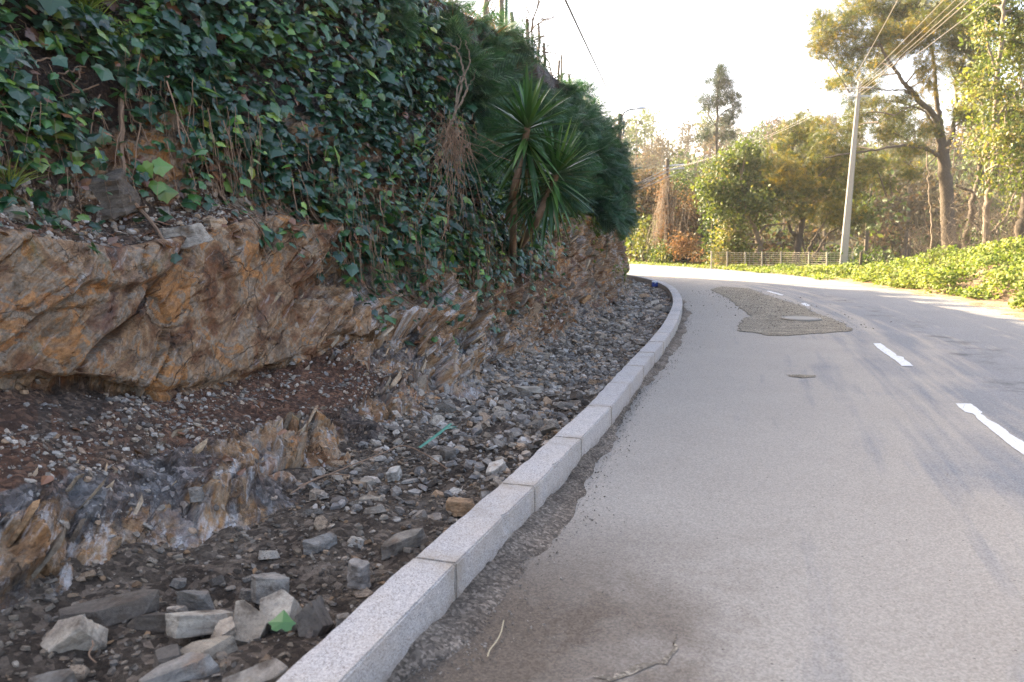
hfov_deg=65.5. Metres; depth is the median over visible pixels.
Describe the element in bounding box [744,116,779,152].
slope tree
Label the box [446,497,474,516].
rubble stone
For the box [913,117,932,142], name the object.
slope tree
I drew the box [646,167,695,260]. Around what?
climbing creeper
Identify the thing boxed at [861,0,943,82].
power cable
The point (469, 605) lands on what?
kerbside dirt
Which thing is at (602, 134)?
acacia sapling
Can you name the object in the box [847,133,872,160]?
slope tree
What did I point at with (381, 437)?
loose stone
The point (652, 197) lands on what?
wood tree
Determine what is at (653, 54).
sky
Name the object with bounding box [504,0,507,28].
vineyard post
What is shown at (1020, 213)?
dark trunk tree
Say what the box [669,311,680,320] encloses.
kerb stone
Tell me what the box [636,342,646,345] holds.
loose stone
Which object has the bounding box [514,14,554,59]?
bare grapevine
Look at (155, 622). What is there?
rubble stone
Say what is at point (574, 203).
acacia sapling
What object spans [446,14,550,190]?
acacia sapling
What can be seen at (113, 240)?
leaf litter
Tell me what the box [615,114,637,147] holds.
slope tree
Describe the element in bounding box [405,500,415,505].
loose stone
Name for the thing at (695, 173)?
bare saplings
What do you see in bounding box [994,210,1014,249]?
slope tree
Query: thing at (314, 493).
loose stone
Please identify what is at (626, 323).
loose stone
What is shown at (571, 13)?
power cable
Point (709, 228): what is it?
shrub
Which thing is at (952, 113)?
slope tree
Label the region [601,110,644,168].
acacia sapling
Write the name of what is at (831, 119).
slope tree
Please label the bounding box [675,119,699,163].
slope tree
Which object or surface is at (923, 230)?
slope tree
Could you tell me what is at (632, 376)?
kerb stone
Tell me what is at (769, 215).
slope tree
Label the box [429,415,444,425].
loose stone
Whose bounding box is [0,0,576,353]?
ivy curtain
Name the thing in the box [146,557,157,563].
loose stone
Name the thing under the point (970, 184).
slope tree
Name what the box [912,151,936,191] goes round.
slope tree
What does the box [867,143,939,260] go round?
slope tree
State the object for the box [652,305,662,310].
loose stone
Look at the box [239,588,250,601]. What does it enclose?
loose stone
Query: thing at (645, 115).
slope tree
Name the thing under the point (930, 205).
sapling tree
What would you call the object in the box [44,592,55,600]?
loose stone
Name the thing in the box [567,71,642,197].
acacia sapling
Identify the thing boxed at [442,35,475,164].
bare branch
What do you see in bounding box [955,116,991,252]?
dark trunk tree
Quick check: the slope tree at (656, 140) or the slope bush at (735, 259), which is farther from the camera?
the slope tree at (656, 140)
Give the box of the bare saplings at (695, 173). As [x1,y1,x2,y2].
[682,148,716,193]
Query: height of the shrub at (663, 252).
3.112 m
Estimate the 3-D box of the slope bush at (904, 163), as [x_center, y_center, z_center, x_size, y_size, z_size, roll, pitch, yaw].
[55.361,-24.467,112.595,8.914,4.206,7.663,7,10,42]
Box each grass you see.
[425,0,533,78]
[628,261,855,279]
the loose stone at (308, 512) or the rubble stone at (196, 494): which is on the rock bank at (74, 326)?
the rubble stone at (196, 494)
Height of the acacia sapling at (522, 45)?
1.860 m
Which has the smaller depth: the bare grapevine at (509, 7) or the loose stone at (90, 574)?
the loose stone at (90, 574)
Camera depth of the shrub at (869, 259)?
30.72 m
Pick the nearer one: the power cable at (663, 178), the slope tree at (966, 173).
the power cable at (663, 178)
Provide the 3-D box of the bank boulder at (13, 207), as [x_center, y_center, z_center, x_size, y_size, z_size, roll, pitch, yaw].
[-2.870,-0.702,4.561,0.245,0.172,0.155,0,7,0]
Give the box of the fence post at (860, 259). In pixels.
[859,252,862,265]
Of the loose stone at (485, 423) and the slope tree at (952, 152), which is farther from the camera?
the slope tree at (952, 152)
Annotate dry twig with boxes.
[88,640,96,662]
[290,473,348,493]
[298,445,447,486]
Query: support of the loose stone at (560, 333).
on the ditch ground at (124, 567)
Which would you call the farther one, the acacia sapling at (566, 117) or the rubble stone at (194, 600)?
the acacia sapling at (566, 117)
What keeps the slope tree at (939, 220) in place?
on the ground at (837, 242)
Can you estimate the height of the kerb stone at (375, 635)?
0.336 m
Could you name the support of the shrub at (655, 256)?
on the ground at (837, 242)
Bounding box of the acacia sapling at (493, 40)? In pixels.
[382,0,523,84]
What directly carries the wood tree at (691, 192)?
on the ground at (837, 242)
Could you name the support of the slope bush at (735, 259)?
on the ground at (837, 242)
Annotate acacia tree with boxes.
[754,103,889,265]
[797,0,1002,250]
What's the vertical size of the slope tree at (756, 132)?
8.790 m
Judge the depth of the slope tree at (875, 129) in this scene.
137.43 m
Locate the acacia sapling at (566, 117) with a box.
[509,73,589,175]
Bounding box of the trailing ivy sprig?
[136,157,178,203]
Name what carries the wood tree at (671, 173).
on the ground at (837, 242)
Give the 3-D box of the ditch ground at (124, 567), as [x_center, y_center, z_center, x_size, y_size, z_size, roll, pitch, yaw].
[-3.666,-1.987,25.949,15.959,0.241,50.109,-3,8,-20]
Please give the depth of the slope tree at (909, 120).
120.53 m
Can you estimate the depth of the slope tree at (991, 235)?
56.68 m
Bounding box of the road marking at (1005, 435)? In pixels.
[956,403,1023,453]
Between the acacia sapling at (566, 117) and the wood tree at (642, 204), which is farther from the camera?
the wood tree at (642, 204)
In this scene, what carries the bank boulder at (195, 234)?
on the rock bank at (74, 326)
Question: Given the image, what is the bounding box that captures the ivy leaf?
[268,610,295,631]
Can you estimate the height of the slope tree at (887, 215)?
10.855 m
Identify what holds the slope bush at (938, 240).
on the ground at (837, 242)
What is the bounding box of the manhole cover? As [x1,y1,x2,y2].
[781,316,821,320]
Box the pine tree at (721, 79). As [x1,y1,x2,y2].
[693,61,747,160]
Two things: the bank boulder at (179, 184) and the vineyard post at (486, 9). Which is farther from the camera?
the vineyard post at (486, 9)
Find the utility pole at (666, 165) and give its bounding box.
[663,159,684,261]
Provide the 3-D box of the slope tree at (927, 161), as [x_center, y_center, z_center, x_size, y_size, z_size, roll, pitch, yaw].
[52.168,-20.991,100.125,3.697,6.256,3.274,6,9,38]
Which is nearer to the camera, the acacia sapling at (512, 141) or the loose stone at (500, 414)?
the loose stone at (500, 414)
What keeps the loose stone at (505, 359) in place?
on the ditch ground at (124, 567)
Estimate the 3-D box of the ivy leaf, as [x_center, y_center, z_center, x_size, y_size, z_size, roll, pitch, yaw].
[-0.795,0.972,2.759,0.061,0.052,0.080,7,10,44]
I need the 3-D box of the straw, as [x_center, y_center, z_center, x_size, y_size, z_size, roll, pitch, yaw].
[-0.052,1.072,2.881,0.016,0.010,0.267,2,8,11]
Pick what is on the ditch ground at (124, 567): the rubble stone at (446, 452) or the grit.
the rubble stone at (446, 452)
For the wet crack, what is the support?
on the road
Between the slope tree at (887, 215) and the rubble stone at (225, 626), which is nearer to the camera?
the rubble stone at (225, 626)
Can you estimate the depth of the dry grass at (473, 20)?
10.56 m
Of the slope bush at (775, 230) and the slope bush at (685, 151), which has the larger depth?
the slope bush at (685, 151)
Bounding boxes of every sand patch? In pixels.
[711,286,852,335]
[786,374,815,377]
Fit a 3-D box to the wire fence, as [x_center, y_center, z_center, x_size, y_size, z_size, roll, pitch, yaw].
[12.101,-3.535,35.867,6.057,1.042,1.185,4,8,27]
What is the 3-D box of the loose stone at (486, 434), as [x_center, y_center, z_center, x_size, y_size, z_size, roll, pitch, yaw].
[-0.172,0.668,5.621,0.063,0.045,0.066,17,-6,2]
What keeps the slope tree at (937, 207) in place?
on the ground at (837, 242)
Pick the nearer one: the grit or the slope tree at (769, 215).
the grit
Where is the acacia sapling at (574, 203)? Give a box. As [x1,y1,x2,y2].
[557,133,609,220]
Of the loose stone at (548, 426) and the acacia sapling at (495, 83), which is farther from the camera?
the acacia sapling at (495, 83)
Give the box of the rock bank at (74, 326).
[0,0,634,609]
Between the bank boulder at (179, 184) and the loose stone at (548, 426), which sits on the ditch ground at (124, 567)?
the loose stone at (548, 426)
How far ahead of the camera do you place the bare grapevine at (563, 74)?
17.05 m
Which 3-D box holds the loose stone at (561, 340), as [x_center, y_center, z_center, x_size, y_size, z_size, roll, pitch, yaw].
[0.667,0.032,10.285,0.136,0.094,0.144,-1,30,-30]
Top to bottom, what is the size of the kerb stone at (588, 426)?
0.336 m
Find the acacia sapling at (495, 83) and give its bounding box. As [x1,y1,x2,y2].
[431,14,532,129]
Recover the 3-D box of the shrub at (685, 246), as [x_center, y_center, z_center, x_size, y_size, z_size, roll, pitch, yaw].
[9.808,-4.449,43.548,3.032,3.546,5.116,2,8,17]
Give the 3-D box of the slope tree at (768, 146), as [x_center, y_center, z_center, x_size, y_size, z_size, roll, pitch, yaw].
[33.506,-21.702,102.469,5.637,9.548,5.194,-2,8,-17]
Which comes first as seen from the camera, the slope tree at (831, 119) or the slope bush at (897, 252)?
the slope bush at (897, 252)
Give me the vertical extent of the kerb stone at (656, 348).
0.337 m
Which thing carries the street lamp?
on the ground at (837, 242)
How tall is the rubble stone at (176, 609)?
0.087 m
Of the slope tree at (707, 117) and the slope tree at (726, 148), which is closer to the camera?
the slope tree at (726, 148)
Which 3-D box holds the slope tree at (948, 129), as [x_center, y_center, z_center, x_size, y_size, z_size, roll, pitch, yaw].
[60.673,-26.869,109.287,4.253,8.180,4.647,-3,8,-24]
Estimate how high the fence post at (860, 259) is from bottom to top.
1.200 m
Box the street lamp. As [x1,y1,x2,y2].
[617,106,646,140]
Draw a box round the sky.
[445,0,1023,160]
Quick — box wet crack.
[594,637,677,680]
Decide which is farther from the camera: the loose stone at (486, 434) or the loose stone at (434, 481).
the loose stone at (486, 434)
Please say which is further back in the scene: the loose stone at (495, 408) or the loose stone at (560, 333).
the loose stone at (560, 333)
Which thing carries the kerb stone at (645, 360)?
on the ground at (837, 242)
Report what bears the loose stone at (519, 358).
on the ditch ground at (124, 567)
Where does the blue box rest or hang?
on the ditch ground at (124, 567)
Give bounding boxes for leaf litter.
[0,136,553,515]
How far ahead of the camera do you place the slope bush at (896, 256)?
72.84 m
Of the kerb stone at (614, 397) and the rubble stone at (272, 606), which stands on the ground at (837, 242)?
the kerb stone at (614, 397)
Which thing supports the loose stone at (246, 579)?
on the ditch ground at (124, 567)
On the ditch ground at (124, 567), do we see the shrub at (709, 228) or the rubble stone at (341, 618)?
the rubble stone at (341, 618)
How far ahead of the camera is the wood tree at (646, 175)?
55.85 m
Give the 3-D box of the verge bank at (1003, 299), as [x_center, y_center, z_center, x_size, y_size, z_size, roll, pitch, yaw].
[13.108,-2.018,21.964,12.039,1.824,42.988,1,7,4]
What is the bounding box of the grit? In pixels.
[399,290,1023,681]
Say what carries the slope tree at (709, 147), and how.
on the ground at (837, 242)
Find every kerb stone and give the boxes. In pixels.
[276,558,454,681]
[415,484,533,599]
[502,437,580,511]
[554,406,610,456]
[588,382,629,423]
[611,365,643,398]
[627,352,654,376]
[639,342,662,362]
[648,332,669,353]
[657,325,674,340]
[663,319,677,333]
[666,314,679,324]
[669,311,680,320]
[670,308,681,315]
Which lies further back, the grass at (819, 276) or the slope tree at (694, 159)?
the slope tree at (694, 159)
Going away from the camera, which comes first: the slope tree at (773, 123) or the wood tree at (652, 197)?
the wood tree at (652, 197)
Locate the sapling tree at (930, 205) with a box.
[926,152,932,264]
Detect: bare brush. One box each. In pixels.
[868,171,1011,265]
[919,165,1023,266]
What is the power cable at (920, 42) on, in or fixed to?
attached to the concrete pole at (846, 226)
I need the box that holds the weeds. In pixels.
[728,235,1023,310]
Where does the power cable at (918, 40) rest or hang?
attached to the concrete pole at (846, 226)
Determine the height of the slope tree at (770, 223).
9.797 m
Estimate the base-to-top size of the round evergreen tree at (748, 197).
8.235 m
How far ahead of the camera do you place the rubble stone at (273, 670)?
2.48 m
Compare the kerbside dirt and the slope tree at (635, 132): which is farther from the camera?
the slope tree at (635, 132)
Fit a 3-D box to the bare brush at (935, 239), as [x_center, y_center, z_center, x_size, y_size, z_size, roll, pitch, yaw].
[14.558,-3.242,25.080,5.638,4.615,4.388,-6,10,-39]
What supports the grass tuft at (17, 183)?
on the rock bank at (74, 326)
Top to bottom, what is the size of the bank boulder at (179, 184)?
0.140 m
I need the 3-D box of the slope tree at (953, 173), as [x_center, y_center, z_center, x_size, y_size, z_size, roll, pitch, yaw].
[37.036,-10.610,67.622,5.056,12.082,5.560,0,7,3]
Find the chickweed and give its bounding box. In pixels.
[79,7,148,56]
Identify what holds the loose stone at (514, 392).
on the ditch ground at (124, 567)
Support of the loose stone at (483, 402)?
on the ditch ground at (124, 567)
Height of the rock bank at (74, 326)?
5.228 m
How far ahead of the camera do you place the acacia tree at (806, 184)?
38.32 m
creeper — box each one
[548,168,629,281]
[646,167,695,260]
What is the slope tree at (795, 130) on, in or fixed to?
on the ground at (837, 242)
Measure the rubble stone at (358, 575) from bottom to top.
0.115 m
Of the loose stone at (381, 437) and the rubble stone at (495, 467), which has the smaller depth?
the rubble stone at (495, 467)
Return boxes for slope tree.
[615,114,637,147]
[622,105,656,167]
[623,124,641,149]
[630,135,645,162]
[633,106,659,150]
[633,143,660,171]
[637,155,658,174]
[639,138,690,172]
[640,107,667,148]
[648,132,664,149]
[653,128,671,168]
[660,144,691,168]
[663,152,689,172]
[665,139,678,153]
[669,123,692,155]
[670,142,708,181]
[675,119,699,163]
[682,134,695,154]
[688,100,714,155]
[693,112,718,158]
[695,133,726,167]
[704,113,741,150]
[712,128,733,158]
[724,178,778,238]
[736,128,754,140]
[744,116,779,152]
[745,117,770,142]
[748,198,791,242]
[750,207,783,246]
[758,137,780,164]
[761,115,782,142]
[762,114,800,162]
[764,129,805,231]
[770,222,790,257]
[772,113,790,135]
[776,156,824,230]
[780,200,799,232]
[781,108,810,161]
[791,109,827,154]
[791,156,864,258]
[795,210,841,250]
[816,110,845,151]
[819,112,843,134]
[822,114,838,132]
[828,147,919,256]
[830,177,915,250]
[835,110,861,139]
[841,215,897,261]
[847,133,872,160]
[863,171,905,259]
[866,117,883,145]
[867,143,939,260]
[872,162,900,257]
[874,160,939,255]
[875,130,904,153]
[876,188,937,257]
[880,184,926,255]
[892,99,916,150]
[895,106,920,147]
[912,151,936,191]
[912,210,936,244]
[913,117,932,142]
[917,135,936,168]
[918,148,937,188]
[920,142,984,233]
[922,141,972,191]
[925,197,957,243]
[927,196,979,246]
[928,126,979,174]
[928,194,963,231]
[944,121,972,167]
[945,95,975,149]
[950,154,1004,246]
[956,154,978,195]
[960,123,980,152]
[960,181,985,244]
[963,152,1023,221]
[972,214,1011,246]
[978,193,1007,240]
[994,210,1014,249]
[996,136,1023,204]
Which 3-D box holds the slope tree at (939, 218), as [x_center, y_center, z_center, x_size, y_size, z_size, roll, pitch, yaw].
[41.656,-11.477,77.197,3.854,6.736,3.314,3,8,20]
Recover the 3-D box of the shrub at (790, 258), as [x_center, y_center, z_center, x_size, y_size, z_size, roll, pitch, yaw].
[12.930,-3.612,39.852,7.114,2.729,2.865,-3,8,-24]
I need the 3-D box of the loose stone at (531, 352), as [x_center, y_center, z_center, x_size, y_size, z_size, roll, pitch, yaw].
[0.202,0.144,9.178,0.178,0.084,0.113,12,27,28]
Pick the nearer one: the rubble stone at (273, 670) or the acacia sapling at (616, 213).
the rubble stone at (273, 670)
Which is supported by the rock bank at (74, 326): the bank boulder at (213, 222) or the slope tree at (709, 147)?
the bank boulder at (213, 222)
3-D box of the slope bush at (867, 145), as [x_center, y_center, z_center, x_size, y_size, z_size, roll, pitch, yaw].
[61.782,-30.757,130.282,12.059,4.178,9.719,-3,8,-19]
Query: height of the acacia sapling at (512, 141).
2.172 m
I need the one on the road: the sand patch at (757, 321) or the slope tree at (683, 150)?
the sand patch at (757, 321)
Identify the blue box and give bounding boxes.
[651,281,657,286]
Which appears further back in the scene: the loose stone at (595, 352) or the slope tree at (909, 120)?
the slope tree at (909, 120)
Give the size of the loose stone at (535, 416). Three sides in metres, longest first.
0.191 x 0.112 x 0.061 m
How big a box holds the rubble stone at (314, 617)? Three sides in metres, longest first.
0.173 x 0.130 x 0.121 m
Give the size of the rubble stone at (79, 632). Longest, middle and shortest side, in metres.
0.182 x 0.164 x 0.142 m
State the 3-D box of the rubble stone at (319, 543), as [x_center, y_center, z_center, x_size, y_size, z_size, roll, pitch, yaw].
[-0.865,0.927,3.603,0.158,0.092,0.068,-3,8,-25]
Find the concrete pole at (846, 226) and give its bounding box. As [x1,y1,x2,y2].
[839,81,870,264]
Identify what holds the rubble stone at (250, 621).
on the ditch ground at (124, 567)
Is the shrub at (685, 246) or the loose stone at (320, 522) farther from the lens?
the shrub at (685, 246)
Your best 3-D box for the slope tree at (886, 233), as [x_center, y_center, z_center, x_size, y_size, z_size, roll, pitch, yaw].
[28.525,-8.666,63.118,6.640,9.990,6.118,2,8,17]
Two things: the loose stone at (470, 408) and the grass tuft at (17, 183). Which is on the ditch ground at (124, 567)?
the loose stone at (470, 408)
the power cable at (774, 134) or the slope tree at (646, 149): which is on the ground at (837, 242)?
the slope tree at (646, 149)
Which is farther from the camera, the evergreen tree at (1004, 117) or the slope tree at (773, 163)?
the slope tree at (773, 163)
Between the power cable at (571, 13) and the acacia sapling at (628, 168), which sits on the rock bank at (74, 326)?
the acacia sapling at (628, 168)
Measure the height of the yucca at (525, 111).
1.995 m
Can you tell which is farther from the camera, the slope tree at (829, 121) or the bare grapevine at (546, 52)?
the slope tree at (829, 121)
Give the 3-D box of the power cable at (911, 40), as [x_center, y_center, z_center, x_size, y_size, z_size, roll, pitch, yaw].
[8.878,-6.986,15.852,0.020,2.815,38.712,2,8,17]
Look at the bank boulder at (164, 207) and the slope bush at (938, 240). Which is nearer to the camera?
the bank boulder at (164, 207)
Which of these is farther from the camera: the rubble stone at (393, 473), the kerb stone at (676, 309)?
the kerb stone at (676, 309)
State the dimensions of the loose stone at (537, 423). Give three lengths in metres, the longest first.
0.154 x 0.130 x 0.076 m
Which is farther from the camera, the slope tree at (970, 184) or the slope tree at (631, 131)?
the slope tree at (631, 131)
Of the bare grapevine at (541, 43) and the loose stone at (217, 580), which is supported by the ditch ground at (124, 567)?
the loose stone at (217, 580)
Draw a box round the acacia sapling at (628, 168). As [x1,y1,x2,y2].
[610,150,643,234]
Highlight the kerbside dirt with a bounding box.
[385,300,691,681]
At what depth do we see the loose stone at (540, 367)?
8.41 m
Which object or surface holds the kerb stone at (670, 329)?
on the ground at (837, 242)
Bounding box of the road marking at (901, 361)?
[874,343,912,365]
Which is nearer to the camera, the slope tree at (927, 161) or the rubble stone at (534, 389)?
the rubble stone at (534, 389)
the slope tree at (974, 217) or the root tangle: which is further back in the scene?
the slope tree at (974, 217)
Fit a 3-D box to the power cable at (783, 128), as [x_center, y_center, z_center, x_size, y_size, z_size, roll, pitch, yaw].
[12.074,-10.311,39.382,0.016,2.280,12.384,-3,8,-25]
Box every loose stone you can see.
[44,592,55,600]
[69,664,89,678]
[79,570,95,578]
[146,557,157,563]
[156,547,165,553]
[169,578,186,588]
[207,575,224,586]
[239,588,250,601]
[242,576,250,581]
[258,550,279,559]
[301,508,323,516]
[309,488,324,500]
[314,515,330,530]
[328,468,346,477]
[330,460,344,466]
[347,536,364,547]
[353,587,372,597]
[378,435,386,440]
[378,486,386,493]
[395,506,404,514]
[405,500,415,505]
[425,477,437,486]
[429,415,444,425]
[436,399,455,412]
[449,487,461,494]
[465,405,478,411]
[475,400,486,407]
[480,421,490,426]
[483,432,490,436]
[490,411,508,417]
[492,406,505,411]
[500,357,512,362]
[500,363,509,367]
[506,387,514,391]
[511,389,518,396]
[515,356,525,360]
[520,390,532,397]
[523,349,537,355]
[526,418,543,428]
[530,413,541,420]
[536,365,544,370]
[537,380,549,384]
[537,419,558,434]
[543,397,551,405]
[557,330,564,337]
[557,402,574,409]
[559,338,565,344]
[570,390,582,400]
[588,379,600,384]
[593,350,601,354]
[597,317,608,322]
[612,301,621,306]
[616,319,625,323]
[617,325,625,330]
[620,321,631,325]
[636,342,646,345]
[639,293,650,297]
[644,300,658,304]
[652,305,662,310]
[659,306,670,313]
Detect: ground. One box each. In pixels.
[0,283,671,681]
[637,151,1023,264]
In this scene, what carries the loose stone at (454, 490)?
on the ditch ground at (124, 567)
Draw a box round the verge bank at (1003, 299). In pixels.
[694,257,1023,320]
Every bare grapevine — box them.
[468,0,529,30]
[475,0,503,27]
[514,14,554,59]
[523,0,566,54]
[524,15,559,61]
[542,58,582,96]
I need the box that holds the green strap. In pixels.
[417,423,457,447]
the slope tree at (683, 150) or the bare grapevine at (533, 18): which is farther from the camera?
the slope tree at (683, 150)
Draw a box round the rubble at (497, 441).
[58,279,672,625]
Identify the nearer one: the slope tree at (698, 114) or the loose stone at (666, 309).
the loose stone at (666, 309)
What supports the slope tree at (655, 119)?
on the ground at (837, 242)
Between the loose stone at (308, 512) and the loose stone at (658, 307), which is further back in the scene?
the loose stone at (658, 307)
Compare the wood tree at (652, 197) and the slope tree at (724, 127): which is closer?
the wood tree at (652, 197)
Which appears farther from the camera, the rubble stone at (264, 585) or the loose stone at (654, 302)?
the loose stone at (654, 302)
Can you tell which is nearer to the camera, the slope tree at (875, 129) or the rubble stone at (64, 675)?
the rubble stone at (64, 675)
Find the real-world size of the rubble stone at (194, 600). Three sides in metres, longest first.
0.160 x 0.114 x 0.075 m
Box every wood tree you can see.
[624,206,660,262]
[628,166,658,263]
[629,167,687,262]
[639,172,683,260]
[648,161,698,189]
[657,195,709,260]
[670,163,707,244]
[673,174,730,246]
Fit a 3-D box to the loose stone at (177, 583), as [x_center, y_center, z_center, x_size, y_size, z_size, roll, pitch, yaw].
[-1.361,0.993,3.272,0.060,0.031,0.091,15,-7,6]
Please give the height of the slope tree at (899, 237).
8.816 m
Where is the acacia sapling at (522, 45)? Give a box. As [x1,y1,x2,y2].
[487,0,592,124]
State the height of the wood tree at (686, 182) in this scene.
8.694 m
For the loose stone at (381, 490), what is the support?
on the ditch ground at (124, 567)
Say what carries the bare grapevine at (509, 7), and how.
on the rock bank at (74, 326)
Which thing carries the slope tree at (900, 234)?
on the ground at (837, 242)
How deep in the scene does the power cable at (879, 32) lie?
20.16 m
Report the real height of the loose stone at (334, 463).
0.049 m
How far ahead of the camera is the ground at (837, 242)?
91.80 m
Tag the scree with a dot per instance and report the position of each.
(192, 398)
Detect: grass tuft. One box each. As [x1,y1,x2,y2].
[0,154,51,188]
[70,0,118,17]
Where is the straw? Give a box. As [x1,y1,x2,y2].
[487,620,503,656]
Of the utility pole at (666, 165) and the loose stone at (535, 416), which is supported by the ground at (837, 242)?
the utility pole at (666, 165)
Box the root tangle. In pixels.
[415,106,510,246]
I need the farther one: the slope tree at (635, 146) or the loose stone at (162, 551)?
the slope tree at (635, 146)
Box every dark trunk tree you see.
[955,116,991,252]
[990,175,1023,243]
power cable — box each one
[564,0,619,113]
[641,165,683,182]
[642,169,683,187]
[670,96,851,168]
[680,89,856,165]
[856,0,897,73]
[858,0,963,90]
[859,0,969,92]
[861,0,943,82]
[861,0,954,85]
[861,0,988,94]
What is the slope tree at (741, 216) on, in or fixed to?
on the ground at (837, 242)
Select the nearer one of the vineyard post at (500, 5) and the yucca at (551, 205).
the yucca at (551, 205)
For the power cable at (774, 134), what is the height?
2.123 m
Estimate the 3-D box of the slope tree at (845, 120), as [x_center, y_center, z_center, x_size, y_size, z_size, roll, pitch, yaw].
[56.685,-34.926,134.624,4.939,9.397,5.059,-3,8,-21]
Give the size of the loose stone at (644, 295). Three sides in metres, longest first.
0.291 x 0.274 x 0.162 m
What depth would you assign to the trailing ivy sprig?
5.66 m
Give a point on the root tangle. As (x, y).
(450, 143)
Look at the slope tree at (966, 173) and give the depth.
76.78 m
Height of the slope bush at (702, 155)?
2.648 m
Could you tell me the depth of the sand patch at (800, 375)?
8.39 m
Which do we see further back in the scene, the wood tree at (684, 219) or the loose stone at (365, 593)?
the wood tree at (684, 219)
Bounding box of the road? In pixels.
[405,264,1023,681]
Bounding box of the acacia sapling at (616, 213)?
[587,159,645,258]
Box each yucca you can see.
[472,61,592,239]
[480,148,566,256]
[497,116,612,251]
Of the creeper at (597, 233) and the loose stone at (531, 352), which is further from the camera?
the creeper at (597, 233)
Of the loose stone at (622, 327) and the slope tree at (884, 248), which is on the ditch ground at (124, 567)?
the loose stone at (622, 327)
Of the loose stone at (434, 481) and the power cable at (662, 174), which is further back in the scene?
the power cable at (662, 174)
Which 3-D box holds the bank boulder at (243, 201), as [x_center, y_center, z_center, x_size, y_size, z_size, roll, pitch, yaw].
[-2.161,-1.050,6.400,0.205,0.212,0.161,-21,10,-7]
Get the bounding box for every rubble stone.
[28,669,76,681]
[40,615,107,652]
[127,612,165,632]
[139,652,219,681]
[153,644,180,668]
[165,609,233,638]
[166,605,187,612]
[176,590,215,610]
[180,635,237,659]
[188,486,203,502]
[210,616,235,637]
[222,658,287,681]
[233,600,268,646]
[251,572,289,603]
[259,589,301,633]
[295,595,333,637]
[302,532,336,554]
[336,612,349,626]
[347,558,370,589]
[358,494,382,502]
[381,528,427,559]
[386,466,401,481]
[439,445,456,460]
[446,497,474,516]
[486,459,507,475]
[514,386,541,392]
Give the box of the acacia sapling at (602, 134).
[565,90,626,184]
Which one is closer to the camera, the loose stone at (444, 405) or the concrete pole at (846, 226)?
the loose stone at (444, 405)
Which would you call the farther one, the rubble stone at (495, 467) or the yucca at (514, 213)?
the yucca at (514, 213)
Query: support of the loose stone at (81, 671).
on the ditch ground at (124, 567)
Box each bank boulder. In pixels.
[3,204,30,223]
[78,168,140,219]
[155,223,213,248]
[157,206,170,215]
[175,180,196,196]
[202,215,228,234]
[231,197,254,213]
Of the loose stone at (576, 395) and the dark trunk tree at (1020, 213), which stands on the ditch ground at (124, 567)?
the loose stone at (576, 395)
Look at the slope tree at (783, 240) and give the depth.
69.91 m
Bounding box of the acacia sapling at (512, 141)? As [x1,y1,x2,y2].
[479,77,561,232]
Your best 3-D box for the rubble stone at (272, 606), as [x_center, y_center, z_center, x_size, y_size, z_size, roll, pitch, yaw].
[-0.858,1.014,2.951,0.142,0.118,0.176,-15,41,-10]
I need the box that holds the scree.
[0,172,632,612]
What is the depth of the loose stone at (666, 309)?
15.28 m
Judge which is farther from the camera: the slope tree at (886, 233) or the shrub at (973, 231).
the slope tree at (886, 233)
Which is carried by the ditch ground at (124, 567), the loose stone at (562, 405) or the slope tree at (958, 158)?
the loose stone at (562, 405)
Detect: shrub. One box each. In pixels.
[641,233,682,262]
[648,237,677,263]
[661,227,710,264]
[691,195,723,264]
[699,242,816,265]
[841,243,902,269]
[958,218,1013,245]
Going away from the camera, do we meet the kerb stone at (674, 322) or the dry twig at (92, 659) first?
the dry twig at (92, 659)
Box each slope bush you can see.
[624,236,713,263]
[629,154,653,164]
[647,243,704,263]
[669,148,693,159]
[694,233,754,263]
[697,154,711,162]
[704,219,837,264]
[745,213,809,239]
[786,240,898,263]
[839,241,925,259]
[855,231,957,259]
[860,141,908,157]
[873,250,920,262]
[884,154,930,172]
[895,219,961,243]
[896,241,938,257]
[921,230,969,249]
[978,205,1018,231]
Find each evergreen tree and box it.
[684,132,793,266]
[941,0,1023,245]
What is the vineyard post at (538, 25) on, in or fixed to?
on the rock bank at (74, 326)
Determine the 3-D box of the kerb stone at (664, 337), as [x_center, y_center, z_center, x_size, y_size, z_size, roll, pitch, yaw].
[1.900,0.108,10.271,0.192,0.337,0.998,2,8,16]
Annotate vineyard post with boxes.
[483,0,488,15]
[499,0,503,21]
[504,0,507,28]
[537,22,540,63]
[542,43,546,67]
[557,60,559,80]
[560,55,562,79]
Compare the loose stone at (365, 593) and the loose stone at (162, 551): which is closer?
the loose stone at (365, 593)
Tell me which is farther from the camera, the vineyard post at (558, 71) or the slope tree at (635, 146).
the slope tree at (635, 146)
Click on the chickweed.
(116, 20)
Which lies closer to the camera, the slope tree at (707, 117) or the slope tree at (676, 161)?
the slope tree at (676, 161)
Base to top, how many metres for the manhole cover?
0.052 m
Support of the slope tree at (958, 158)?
on the ground at (837, 242)
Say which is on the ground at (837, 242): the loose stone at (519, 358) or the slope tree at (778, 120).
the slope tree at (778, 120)
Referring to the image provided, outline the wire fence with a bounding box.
[711,251,853,268]
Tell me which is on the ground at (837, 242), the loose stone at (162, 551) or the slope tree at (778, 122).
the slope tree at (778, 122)
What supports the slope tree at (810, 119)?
on the ground at (837, 242)
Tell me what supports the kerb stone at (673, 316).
on the ground at (837, 242)

